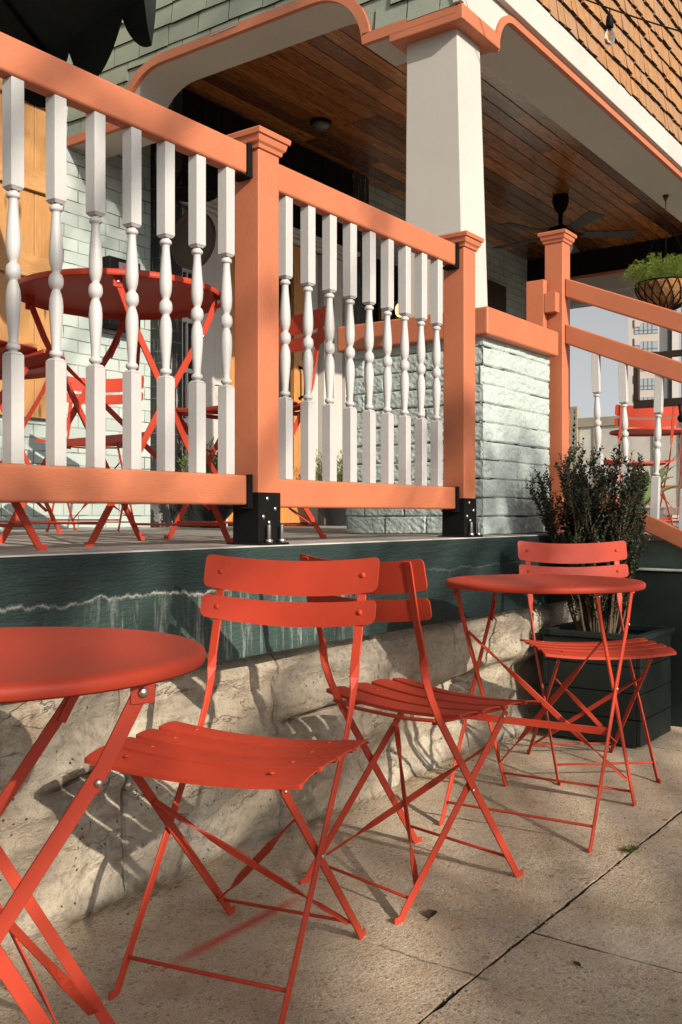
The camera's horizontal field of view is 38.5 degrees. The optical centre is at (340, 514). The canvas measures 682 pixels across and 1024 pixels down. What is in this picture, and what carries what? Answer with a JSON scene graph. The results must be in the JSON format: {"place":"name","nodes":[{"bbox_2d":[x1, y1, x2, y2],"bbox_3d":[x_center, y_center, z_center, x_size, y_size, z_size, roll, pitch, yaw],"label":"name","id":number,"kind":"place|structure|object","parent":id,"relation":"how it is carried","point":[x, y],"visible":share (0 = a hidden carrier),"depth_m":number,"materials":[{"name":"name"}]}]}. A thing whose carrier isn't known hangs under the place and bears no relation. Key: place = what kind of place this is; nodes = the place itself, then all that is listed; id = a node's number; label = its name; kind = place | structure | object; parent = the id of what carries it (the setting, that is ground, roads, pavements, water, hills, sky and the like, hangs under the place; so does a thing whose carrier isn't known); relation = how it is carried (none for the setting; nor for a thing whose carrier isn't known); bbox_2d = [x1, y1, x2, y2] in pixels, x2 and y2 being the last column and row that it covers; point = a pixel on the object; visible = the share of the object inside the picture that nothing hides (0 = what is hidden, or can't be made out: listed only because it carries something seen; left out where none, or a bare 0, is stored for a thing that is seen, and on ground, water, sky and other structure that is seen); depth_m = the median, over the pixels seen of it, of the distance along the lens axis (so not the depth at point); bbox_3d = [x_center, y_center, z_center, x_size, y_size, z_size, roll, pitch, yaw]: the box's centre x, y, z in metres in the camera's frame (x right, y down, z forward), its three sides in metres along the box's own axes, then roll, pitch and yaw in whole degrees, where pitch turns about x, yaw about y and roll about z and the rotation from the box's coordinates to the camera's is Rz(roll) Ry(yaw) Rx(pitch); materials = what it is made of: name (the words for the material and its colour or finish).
{"place":"outdoors","nodes":[
{"label":"outdoors","id":0,"kind":"place"},
{"bbox_2d":[0,730,681,1023],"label":"pavement","id":1,"kind":"structure","parent":0,"point":[384,970],"depth_m":2.28,"materials":[{"name":"beige concrete"}]},
{"bbox_2d":[0,627,205,1023],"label":"bistro table","id":2,"kind":"object","parent":1,"relation":"on","point":[70,665],"visible":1,"depth_m":1.25,"materials":[{"name":"red metal"}]},
{"bbox_2d":[84,554,379,1023],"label":"bistro chair","id":3,"kind":"object","parent":1,"relation":"on","point":[182,754],"visible":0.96,"depth_m":2.01,"materials":[{"name":"red metal"}]},
{"bbox_2d":[5,728,541,951],"bbox_3d":[-0.165,0.905,2.732,0.108,0.031,3.824,0,0,36],"label":"dry straw","id":4,"kind":"object","parent":1,"relation":"on","point":[173,884],"visible":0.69,"depth_m":2.45,"materials":[{"name":"beige plant"}]},
{"bbox_2d":[0,600,579,953],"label":"stone wall","id":5,"kind":"structure","parent":1,"relation":"on","point":[107,853],"depth_m":2.68,"materials":[{"name":"beige stone"}]},
{"bbox_2d":[0,522,681,664],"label":"porch slab","id":6,"kind":"structure","parent":5,"relation":"on","point":[126,578],"depth_m":2.61,"materials":[{"name":"green paint"}]},
{"bbox_2d":[0,366,62,533],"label":"bistro chair","id":7,"kind":"object","parent":6,"relation":"on","point":[37,373],"visible":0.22,"depth_m":4.24,"materials":[{"name":"red metal"}]},
{"bbox_2d":[0,340,64,550],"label":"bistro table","id":8,"kind":"object","parent":6,"relation":"on","point":[34,358],"visible":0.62,"depth_m":2.25,"materials":[{"name":"red metal"}]},
{"bbox_2d":[0,0,155,107],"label":"patio umbrella","id":9,"kind":"object","parent":6,"relation":"on","point":[83,34],"visible":0.7,"depth_m":4.35,"materials":[{"name":"black fabric"}]},
{"bbox_2d":[35,376,143,531],"bbox_3d":[-1.257,-0.323,4.983,0.460,0.824,0.465,0,0,1],"label":"bistro chair","id":10,"kind":"object","parent":6,"relation":"on","point":[113,385],"visible":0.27,"depth_m":5.16,"materials":[{"name":"red metal"}]},
{"bbox_2d":[0,268,232,546],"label":"bistro table","id":11,"kind":"object","parent":6,"relation":"on","point":[36,289],"visible":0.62,"depth_m":2.85,"materials":[{"name":"red metal"}]},
{"bbox_2d":[190,505,232,527],"bbox_3d":[-0.828,-0.052,6.312,0.367,0.270,0.367,0,0,36],"label":"plant pot","id":12,"kind":"object","parent":6,"relation":"on","point":[202,512],"visible":0.25,"depth_m":6.22,"materials":[{"name":"ceramic"}]},
{"bbox_2d":[176,436,234,474],"bbox_3d":[-0.832,-0.340,6.312,0.479,0.342,0.480,0,0,36],"label":"potted plant","id":13,"kind":"object","parent":12,"relation":"on","point":[214,461],"visible":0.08,"depth_m":6.24,"materials":[{"name":"green plant"}]},
{"bbox_2d":[153,306,326,538],"bbox_3d":[-0.324,-0.323,3.397,0.460,0.824,0.466,0,0,38],"label":"bistro chair","id":14,"kind":"object","parent":6,"relation":"on","point":[296,328],"visible":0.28,"depth_m":3.42,"materials":[{"name":"red metal"}]},
{"bbox_2d":[226,125,290,544],"bbox_3d":[-0.235,-0.490,2.744,0.142,1.147,0.138,0,0,36],"label":"railing post","id":15,"kind":"object","parent":6,"relation":"on","point":[257,326],"visible":0.91,"depth_m":2.71,"materials":[{"name":"orange paint"}]},
{"bbox_2d":[0,32,252,508],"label":"porch railing","id":16,"kind":"object","parent":15,"relation":"attached to","point":[60,85],"visible":1,"depth_m":2.31,"materials":[{"name":"white paint"}]},
{"bbox_2d":[279,164,458,511],"bbox_3d":[0.105,-0.509,3.214,0.058,0.997,1.070,0,0,36],"label":"porch railing","id":17,"kind":"object","parent":15,"relation":"attached to","point":[310,197],"visible":1,"depth_m":3.14,"materials":[{"name":"white paint"}]},
{"bbox_2d":[318,508,347,525],"bbox_3d":[-0.029,-0.052,7.412,0.367,0.270,0.367,0,0,36],"label":"plant pot","id":18,"kind":"object","parent":6,"relation":"on","point":[335,516],"visible":0.3,"depth_m":7.33,"materials":[{"name":"ceramic"}]},
{"bbox_2d":[315,447,342,481],"bbox_3d":[-0.034,-0.341,7.408,0.471,0.348,0.464,0,0,36],"label":"potted plant","id":19,"kind":"object","parent":18,"relation":"on","point":[339,473],"visible":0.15,"depth_m":7.33,"materials":[{"name":"green plant"}]},
{"bbox_2d":[0,0,681,529],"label":"porch house","id":20,"kind":"structure","parent":6,"relation":"on","point":[484,118],"depth_m":6.19,"materials":[{"name":"white paint"}]},
{"bbox_2d":[102,255,139,332],"bbox_3d":[-1.379,-1.375,6.107,0.145,0.430,0.260,0,0,36],"label":"wall box","id":21,"kind":"object","parent":20,"relation":"attached to","point":[108,261],"visible":0.18,"depth_m":6.01,"materials":[{"name":"black metal"}]},
{"bbox_2d":[182,208,193,471],"bbox_3d":[-1.054,-1.165,6.610,0.076,1.770,0.144,0,0,36],"label":"side window","id":22,"kind":"structure","parent":20,"relation":"in","point":[187,322],"depth_m":6.61,"materials":[{"name":"black glass"}]},
{"bbox_2d":[170,212,215,269],"bbox_3d":[-0.977,-1.750,6.247,0.455,0.370,0.032,0,0,36],"label":"blade sign","id":23,"kind":"object","parent":20,"relation":"attached to","point":[181,250],"visible":0.54,"depth_m":6.24,"materials":[{"name":"black metal"}]},
{"bbox_2d":[175,165,216,201],"bbox_3d":[-1.007,-2.131,6.257,0.465,0.220,0.300,0,0,36],"label":"wall sconce","id":24,"kind":"object","parent":20,"relation":"attached to","point":[181,192],"depth_m":6.26,"materials":[{"name":"black metal"}]},
{"bbox_2d":[228,245,308,522],"bbox_3d":[-0.528,-1.003,7.272,0.147,2.133,0.935,0,0,36],"label":"door","id":25,"kind":"structure","parent":20,"relation":"in","point":[296,389],"depth_m":7.51,"materials":[{"name":"brown wood"}]},
{"bbox_2d":[310,117,331,130],"bbox_3d":[-0.146,-2.833,7.115,0.158,0.062,0.158,0,0,36],"label":"ceiling light","id":26,"kind":"object","parent":20,"relation":"attached to","point":[320,124],"visible":1,"depth_m":7.07,"materials":[{"name":"glass"}]},
{"bbox_2d":[373,259,400,321],"bbox_3d":[0.574,-1.550,8.853,0.079,1.340,0.900,0,0,36],"label":"window","id":27,"kind":"structure","parent":20,"relation":"in","point":[377,311],"depth_m":8.50,"materials":[{"name":"black glass"}]},
{"bbox_2d":[393,295,401,318],"bbox_3d":[0.521,-1.830,8.645,0.170,0.260,0.170,0,0,36],"label":"wall lantern","id":28,"kind":"object","parent":20,"relation":"attached to","point":[396,315],"depth_m":8.64,"materials":[{"name":"black metal"}]},
{"bbox_2d":[487,279,505,312],"bbox_3d":[1.588,-1.825,10.280,0.036,1.250,0.600,0,0,36],"label":"shuttered window","id":29,"kind":"structure","parent":20,"relation":"in","point":[496,293],"depth_m":10.32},
{"bbox_2d":[493,193,636,253],"bbox_3d":[1.948,-2.586,8.794,1.262,0.552,1.297,0,0,36],"label":"ceiling fan","id":30,"kind":"object","parent":20,"relation":"hanging from","point":[560,201],"visible":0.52,"depth_m":8.70,"materials":[{"name":"black metal"}]},
{"bbox_2d":[585,0,681,45],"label":"string light","id":31,"kind":"object","parent":20,"relation":"hanging from","point":[609,39],"visible":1,"depth_m":4.20,"materials":[{"name":"black plastic"}]},
{"bbox_2d":[634,195,681,309],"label":"hanging basket","id":32,"kind":"object","parent":20,"relation":"hanging from","point":[662,292],"visible":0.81,"depth_m":7.13,"materials":[{"name":"brown wicker"}]},
{"bbox_2d":[617,252,681,295],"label":"basket fern","id":33,"kind":"object","parent":32,"relation":"on","point":[648,272],"visible":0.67,"depth_m":7.15,"materials":[{"name":"green plant"}]},
{"bbox_2d":[337,306,557,534],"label":"brick pier","id":34,"kind":"structure","parent":6,"relation":"on","point":[513,354],"depth_m":4.17,"materials":[{"name":"white paint"}]},
{"bbox_2d":[438,230,483,536],"bbox_3d":[0.447,-0.484,3.683,0.142,1.135,0.138,0,0,36],"label":"railing post","id":35,"kind":"object","parent":6,"relation":"on","point":[459,377],"visible":0.92,"depth_m":3.65,"materials":[{"name":"pink paint"}]},
{"bbox_2d":[537,228,576,532],"bbox_3d":[1.010,-0.608,4.562,0.138,1.416,0.138,0,0,36],"label":"railing post","id":36,"kind":"object","parent":6,"relation":"on","point":[557,243],"visible":0.75,"depth_m":4.52,"materials":[{"name":"pink paint"}]},
{"bbox_2d":[570,406,680,517],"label":"end fence","id":37,"kind":"object","parent":6,"relation":"on","point":[585,429],"visible":0.29,"depth_m":10.36,"materials":[{"name":"beige paint"}]},
{"bbox_2d":[603,405,678,524],"bbox_3d":[2.047,-0.323,6.704,0.460,0.824,0.466,0,0,2],"label":"bistro chair","id":38,"kind":"object","parent":6,"relation":"on","point":[673,411],"visible":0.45,"depth_m":6.52,"materials":[{"name":"red metal"}]},
{"bbox_2d":[609,427,680,525],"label":"bistro table","id":39,"kind":"object","parent":6,"relation":"on","point":[643,432],"visible":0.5,"depth_m":7.41,"materials":[{"name":"red metal"}]},
{"bbox_2d":[645,507,664,518],"bbox_3d":[1.569,0.025,5.102,0.238,0.130,0.238,0,0,36],"label":"plant pot","id":40,"kind":"object","parent":6,"relation":"on","point":[661,510],"visible":0.12,"depth_m":5.02,"materials":[{"name":"grey paint"}]},
{"bbox_2d":[606,466,680,506],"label":"potted plant","id":41,"kind":"object","parent":40,"relation":"on","point":[662,473],"visible":0.33,"depth_m":5.07,"materials":[{"name":"green plant"}]},
{"bbox_2d":[9,740,681,1022],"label":"grit","id":42,"kind":"object","parent":1,"relation":"on","point":[176,999],"visible":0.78,"depth_m":2.27,"materials":[{"name":"gravel"}]},
{"bbox_2d":[299,554,541,924],"bbox_3d":[0.179,0.511,2.463,0.465,0.824,0.460,0,0,-43],"label":"bistro chair","id":43,"kind":"object","parent":1,"relation":"on","point":[403,696],"visible":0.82,"depth_m":2.41,"materials":[{"name":"red metal"}]},
{"bbox_2d":[426,909,436,920],"bbox_3d":[0.204,0.911,2.227,0.025,0.011,0.061,0,0,19],"label":"dead leaf","id":44,"kind":"object","parent":1,"relation":"on","point":[430,913],"visible":1,"depth_m":2.24,"materials":[{"name":"brown plant"}]},
{"bbox_2d":[438,574,645,852],"bbox_3d":[0.619,0.560,2.993,0.600,0.724,0.600,0,0,31],"label":"bistro table","id":45,"kind":"object","parent":1,"relation":"on","point":[542,584],"visible":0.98,"depth_m":2.94,"materials":[{"name":"red metal"}]},
{"bbox_2d":[517,541,675,785],"bbox_3d":[0.897,0.511,3.546,0.460,0.824,0.465,0,0,-5],"label":"bistro chair","id":46,"kind":"object","parent":1,"relation":"on","point":[616,552],"visible":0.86,"depth_m":3.61,"materials":[{"name":"red metal"}]},
{"bbox_2d":[539,621,674,746],"bbox_3d":[1.109,0.688,4.070,0.434,0.434,0.394,0,0,36],"label":"planter box","id":47,"kind":"object","parent":1,"relation":"on","point":[589,685],"visible":0.69,"depth_m":3.93,"materials":[{"name":"black wood"}]},
{"bbox_2d":[525,409,652,639],"bbox_3d":[1.032,0.051,4.066,0.511,0.966,0.469,0,0,16],"label":"holly shrub","id":48,"kind":"object","parent":47,"relation":"in","point":[588,520],"visible":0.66,"depth_m":3.98,"materials":[{"name":"green plant"}]},
{"bbox_2d":[622,843,637,851],"bbox_3d":[0.787,0.909,2.666,0.048,0.012,0.058,0,0,36],"label":"weed","id":49,"kind":"object","parent":1,"relation":"on","point":[629,847],"visible":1,"depth_m":2.67,"materials":[{"name":"green plant"}]},
{"bbox_2d":[420,933,681,1023],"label":"pavement","id":50,"kind":"structure","parent":0,"point":[536,979],"depth_m":1.88,"materials":[{"name":"beige concrete"}]},
{"bbox_2d":[533,726,681,750],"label":"pavement","id":51,"kind":"structure","parent":0,"point":[671,739],"depth_m":3.97,"materials":[{"name":"beige concrete"}]},
{"bbox_2d":[534,813,681,973],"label":"pavement","id":52,"kind":"structure","parent":0,"point":[636,915],"depth_m":2.26,"materials":[{"name":"beige concrete"}]},
{"bbox_2d":[570,306,680,417],"label":"sky","id":53,"kind":"structure","parent":0,"point":[592,319],"materials":[{"name":"white"}]},
{"bbox_2d":[633,349,681,422],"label":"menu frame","id":54,"kind":"object","parent":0,"point":[638,403],"visible":0.67,"depth_m":5.23,"materials":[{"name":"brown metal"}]},
{"bbox_2d":[681,305,681,487],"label":"stair railing","id":55,"kind":"object","parent":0,"point":[681,407],"visible":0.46,"depth_m":5.50,"materials":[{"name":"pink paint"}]},
{"label":"ground","id":56,"kind":"structure","parent":0,"visible":0},
{"bbox_2d":[629,309,678,520],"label":"office tower","id":57,"kind":"structure","parent":56,"relation":"on","point":[648,337],"depth_m":169.13,"materials":[{"name":"white paint"}]},
{"bbox_2d":[635,341,657,351],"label":"window","id":58,"kind":"structure","parent":57,"relation":"in","point":[651,346],"depth_m":168.91,"materials":[{"name":"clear glass"}]},
{"bbox_2d":[635,322,657,333],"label":"window","id":59,"kind":"structure","parent":57,"relation":"in","point":[644,328],"depth_m":169.07,"materials":[{"name":"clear glass"}]},
{"bbox_2d":[640,397,653,399],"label":"window","id":60,"kind":"structure","parent":57,"relation":"in","point":[641,398],"depth_m":169.03,"materials":[{"name":"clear glass"}]},
{"bbox_2d":[640,378,654,389],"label":"window","id":61,"kind":"structure","parent":57,"relation":"in","point":[645,383],"depth_m":168.99,"materials":[{"name":"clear glass"}]},
{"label":"pavement","id":62,"kind":"structure","parent":0,"visible":0},
{"bbox_2d":[601,567,681,726],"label":"porch stairs","id":63,"kind":"structure","parent":62,"relation":"on","point":[657,601],"depth_m":4.26,"materials":[{"name":"green wood"}]},
{"bbox_2d":[526,278,681,548],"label":"stair railing","id":64,"kind":"object","parent":63,"relation":"attached to","point":[541,303],"visible":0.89,"depth_m":4.36,"materials":[{"name":"orange paint"}]}
]}

